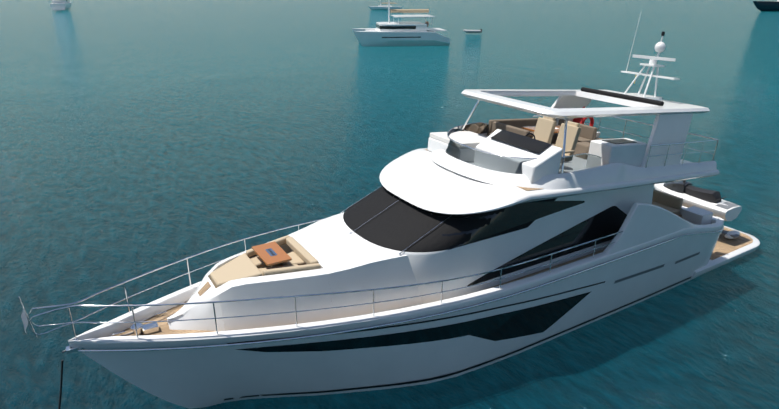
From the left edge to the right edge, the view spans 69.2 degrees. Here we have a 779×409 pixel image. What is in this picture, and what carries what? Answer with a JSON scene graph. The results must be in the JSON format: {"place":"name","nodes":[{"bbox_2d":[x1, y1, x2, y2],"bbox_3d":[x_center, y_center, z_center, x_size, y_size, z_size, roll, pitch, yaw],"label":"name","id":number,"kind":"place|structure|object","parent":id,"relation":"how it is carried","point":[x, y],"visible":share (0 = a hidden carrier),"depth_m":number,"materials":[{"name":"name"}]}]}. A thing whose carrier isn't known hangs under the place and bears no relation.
{"place":"outdoors","nodes":[
{"label":"outdoors","id":0,"kind":"place"},
{"bbox_2d":[0,0,778,408],"bbox_3d":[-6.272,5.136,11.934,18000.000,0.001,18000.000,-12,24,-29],"label":"sea water","id":1,"kind":"structure","parent":0,"point":[140,136],"depth_m":34.59,"materials":[{"name":"teal liquid"}]},
{"bbox_2d":[50,0,71,10],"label":"yacht","id":2,"kind":"object","parent":1,"relation":"on","point":[58,5],"visible":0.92,"depth_m":225.70,"materials":[{"name":"white plastic"}]},
{"bbox_2d":[58,360,63,408],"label":"anchor chain","id":3,"kind":"object","parent":1,"relation":"in","point":[61,382],"visible":1,"depth_m":11.26,"materials":[{"name":"black metal"}]},
{"bbox_2d":[368,0,401,9],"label":"yacht","id":4,"kind":"object","parent":1,"relation":"on","point":[381,7],"visible":0.88,"depth_m":231.88,"materials":[{"name":"white plastic"}]},
{"bbox_2d":[68,214,723,408],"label":"hull","id":5,"kind":"object","parent":1,"relation":"on","point":[196,378],"visible":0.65,"depth_m":12.90,"materials":[{"name":"white plastic"}]},
{"bbox_2d":[62,311,166,353],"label":"bow fittings","id":6,"kind":"object","parent":5,"relation":"on","point":[149,328],"visible":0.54,"depth_m":11.62,"materials":[{"name":"silver metal"}]},
{"bbox_2d":[167,212,421,330],"bbox_3d":[-2.061,1.603,13.309,6.149,1.320,3.835,-12,24,-29],"label":"coachroof","id":7,"kind":"object","parent":5,"relation":"on","point":[340,253],"visible":0.67,"depth_m":12.37,"materials":[{"name":"white plastic"}]},
{"bbox_2d":[198,282,210,295],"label":"foredeck hatches","id":8,"kind":"object","parent":7,"relation":"on","point":[205,287],"visible":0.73,"depth_m":12.12,"materials":[{"name":"beige"}]},
{"bbox_2d":[210,235,320,287],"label":"foredeck cushions","id":9,"kind":"object","parent":7,"relation":"on","point":[249,263],"visible":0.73,"depth_m":12.51,"materials":[{"name":"beige fabric"}]},
{"bbox_2d":[252,241,291,266],"bbox_3d":[-2.664,1.402,12.839,0.560,0.713,1.050,-12,24,-29],"label":"foredeck table","id":10,"kind":"object","parent":7,"relation":"on","point":[271,254],"visible":0.96,"depth_m":12.66,"materials":[{"name":"brown wood"}]},
{"bbox_2d":[18,218,622,339],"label":"deck rails","id":11,"kind":"object","parent":5,"relation":"on","point":[131,306],"visible":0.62,"depth_m":11.66,"materials":[{"name":"silver metal"}]},
{"bbox_2d":[21,304,27,331],"bbox_3d":[-6.514,2.002,10.064,0.039,0.447,0.440,-11,23,-25],"label":"bow pennant","id":12,"kind":"object","parent":11,"relation":"attached to","point":[24,319],"visible":1,"depth_m":10.07,"materials":[{"name":"white"}]},
{"bbox_2d":[78,226,723,400],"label":"hull graphics","id":13,"kind":"object","parent":5,"relation":"attached to","point":[529,321],"visible":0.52,"depth_m":13.44,"materials":[{"name":"black paint"}]},
{"bbox_2d":[342,184,653,303],"bbox_3d":[2.931,0.058,15.960,8.870,2.291,4.000,-12,24,-29],"label":"superstructure","id":14,"kind":"object","parent":5,"relation":"on","point":[400,225],"visible":0.52,"depth_m":13.66,"materials":[{"name":"white"}]},
{"bbox_2d":[340,185,452,255],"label":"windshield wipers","id":15,"kind":"object","parent":14,"relation":"attached to","point":[385,209],"visible":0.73,"depth_m":13.90,"materials":[{"name":"silver metal"}]},
{"bbox_2d":[372,192,626,285],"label":"cabin windows","id":16,"kind":"structure","parent":14,"relation":"on","point":[609,221],"depth_m":14.49,"materials":[{"name":"black glass"}]},
{"bbox_2d":[380,148,718,214],"bbox_3d":[4.562,-0.988,16.618,9.980,0.671,4.760,-7,22,-31],"label":"flybridge","id":17,"kind":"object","parent":14,"relation":"on","point":[419,178],"depth_m":14.16,"materials":[{"name":"white plastic"}]},
{"bbox_2d":[425,138,601,190],"bbox_3d":[5.488,-1.392,17.064,7.861,0.001,4.280,-7,22,-31],"label":"flybridge sole","id":18,"kind":"object","parent":17,"relation":"on","point":[525,188],"visible":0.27,"depth_m":13.56,"materials":[{"name":"brown wood"}]},
{"bbox_2d":[430,116,580,156],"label":"helm seats","id":19,"kind":"object","parent":18,"relation":"on","point":[544,129],"visible":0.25,"depth_m":15.43,"materials":[{"name":"beige leather"}]},
{"bbox_2d":[428,129,646,183],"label":"flybridge mouldings","id":20,"kind":"object","parent":18,"relation":"on","point":[547,161],"visible":0.42,"depth_m":14.82,"materials":[{"name":"white plastic"}]},
{"bbox_2d":[491,130,636,153],"bbox_3d":[4.725,-1.737,15.303,3.500,0.420,2.005,-7,22,-31],"label":"dashboard","id":21,"kind":"object","parent":20,"relation":"on","point":[524,142],"visible":0.98,"depth_m":14.68},
{"bbox_2d":[521,125,560,136],"bbox_3d":[4.932,-1.996,17.535,1.600,0.753,0.850,-7,22,-31],"label":"table","id":22,"kind":"object","parent":18,"relation":"on","point":[532,128],"visible":0.23,"depth_m":17.29,"materials":[{"name":"brown wood"}]},
{"bbox_2d":[487,118,596,155],"bbox_3d":[4.911,-2.047,17.558,3.100,0.830,2.390,-7,22,-31],"label":"flybridge sofa","id":23,"kind":"object","parent":18,"relation":"on","point":[587,134],"visible":0.4,"depth_m":17.76,"materials":[{"name":"beige leather"}]},
{"bbox_2d":[430,132,716,189],"bbox_3d":[5.237,-1.562,16.835,8.450,0.520,4.580,-7,22,-31],"label":"fly coaming","id":24,"kind":"object","parent":17,"relation":"on","point":[611,173],"visible":0.52,"depth_m":14.53,"materials":[{"name":"white plastic"}]},
{"bbox_2d":[446,123,600,173],"bbox_3d":[3.178,-1.542,15.503,2.770,0.575,4.220,-7,22,-31],"label":"windbreak","id":25,"kind":"object","parent":24,"relation":"on","point":[500,163],"visible":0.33,"depth_m":14.29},
{"bbox_2d":[460,96,692,173],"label":"hardtop supports","id":26,"kind":"object","parent":17,"relation":"on","point":[669,128],"visible":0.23,"depth_m":16.01,"materials":[{"name":"silver metal"}]},
{"bbox_2d":[461,87,709,117],"bbox_3d":[5.777,-3.096,16.594,6.700,0.315,3.840,-7,22,-31],"label":"hardtop","id":27,"kind":"object","parent":26,"relation":"on","point":[639,106],"visible":1,"depth_m":15.97,"materials":[{"name":"white metal"}]},
{"bbox_2d":[620,14,679,99],"bbox_3d":[8.117,-4.609,17.532,1.060,2.600,1.900,-7,22,-31],"label":"radar mast","id":28,"kind":"object","parent":27,"relation":"on","point":[660,47],"visible":1,"depth_m":17.62,"materials":[{"name":"white metal"}]},
{"bbox_2d":[447,115,717,167],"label":"fly rails","id":29,"kind":"object","parent":14,"relation":"on","point":[686,147],"visible":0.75,"depth_m":16.26,"materials":[{"name":"silver metal"}]},
{"bbox_2d":[572,106,593,126],"bbox_3d":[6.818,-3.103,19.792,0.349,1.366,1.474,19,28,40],"label":"life ring","id":30,"kind":"object","parent":29,"relation":"on","point":[580,120],"visible":0.33,"depth_m":20.02,"materials":[{"name":"red plastic"}]},
{"bbox_2d":[603,203,723,254],"bbox_3d":[7.145,-0.182,18.610,6.190,2.169,5.200,-12,24,-29],"label":"bulwark","id":31,"kind":"object","parent":5,"relation":"on","point":[644,222],"visible":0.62,"depth_m":15.79,"materials":[{"name":"white plastic"}]},
{"bbox_2d":[652,189,682,215],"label":"cockpit seats","id":32,"kind":"object","parent":31,"relation":"in","point":[671,203],"visible":0.12,"depth_m":19.56,"materials":[{"name":"beige fabric"}]},
{"bbox_2d":[691,225,759,278],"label":"swim platform","id":33,"kind":"structure","parent":5,"relation":"attached to","point":[726,251],"depth_m":20.01,"materials":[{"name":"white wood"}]},
{"bbox_2d":[654,180,741,220],"bbox_3d":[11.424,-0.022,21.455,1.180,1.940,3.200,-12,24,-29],"label":"tender","id":34,"kind":"object","parent":33,"relation":"on","point":[715,203],"visible":0.54,"depth_m":20.67,"materials":[{"name":"white plastic"}]},
{"bbox_2d":[722,230,739,238],"bbox_3d":[12.629,1.112,20.797,0.832,0.256,0.500,-12,24,-29],"label":"sea scooter","id":35,"kind":"object","parent":33,"relation":"on","point":[732,234],"visible":1,"depth_m":20.64,"materials":[{"name":"grey plastic"}]},
{"bbox_2d":[352,0,449,45],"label":"yacht","id":36,"kind":"object","parent":1,"relation":"on","point":[393,33],"visible":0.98,"depth_m":91.52,"materials":[{"name":"white plastic"}]},
{"bbox_2d":[463,29,481,32],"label":"dinghy","id":37,"kind":"object","parent":1,"relation":"on","point":[472,31],"visible":1,"depth_m":117.47,"materials":[{"name":"grey"}]},
{"bbox_2d":[753,0,778,11],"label":"yacht","id":38,"kind":"object","parent":1,"relation":"on","point":[767,6],"visible":0.92,"depth_m":217.31,"materials":[{"name":"black"}]}
]}

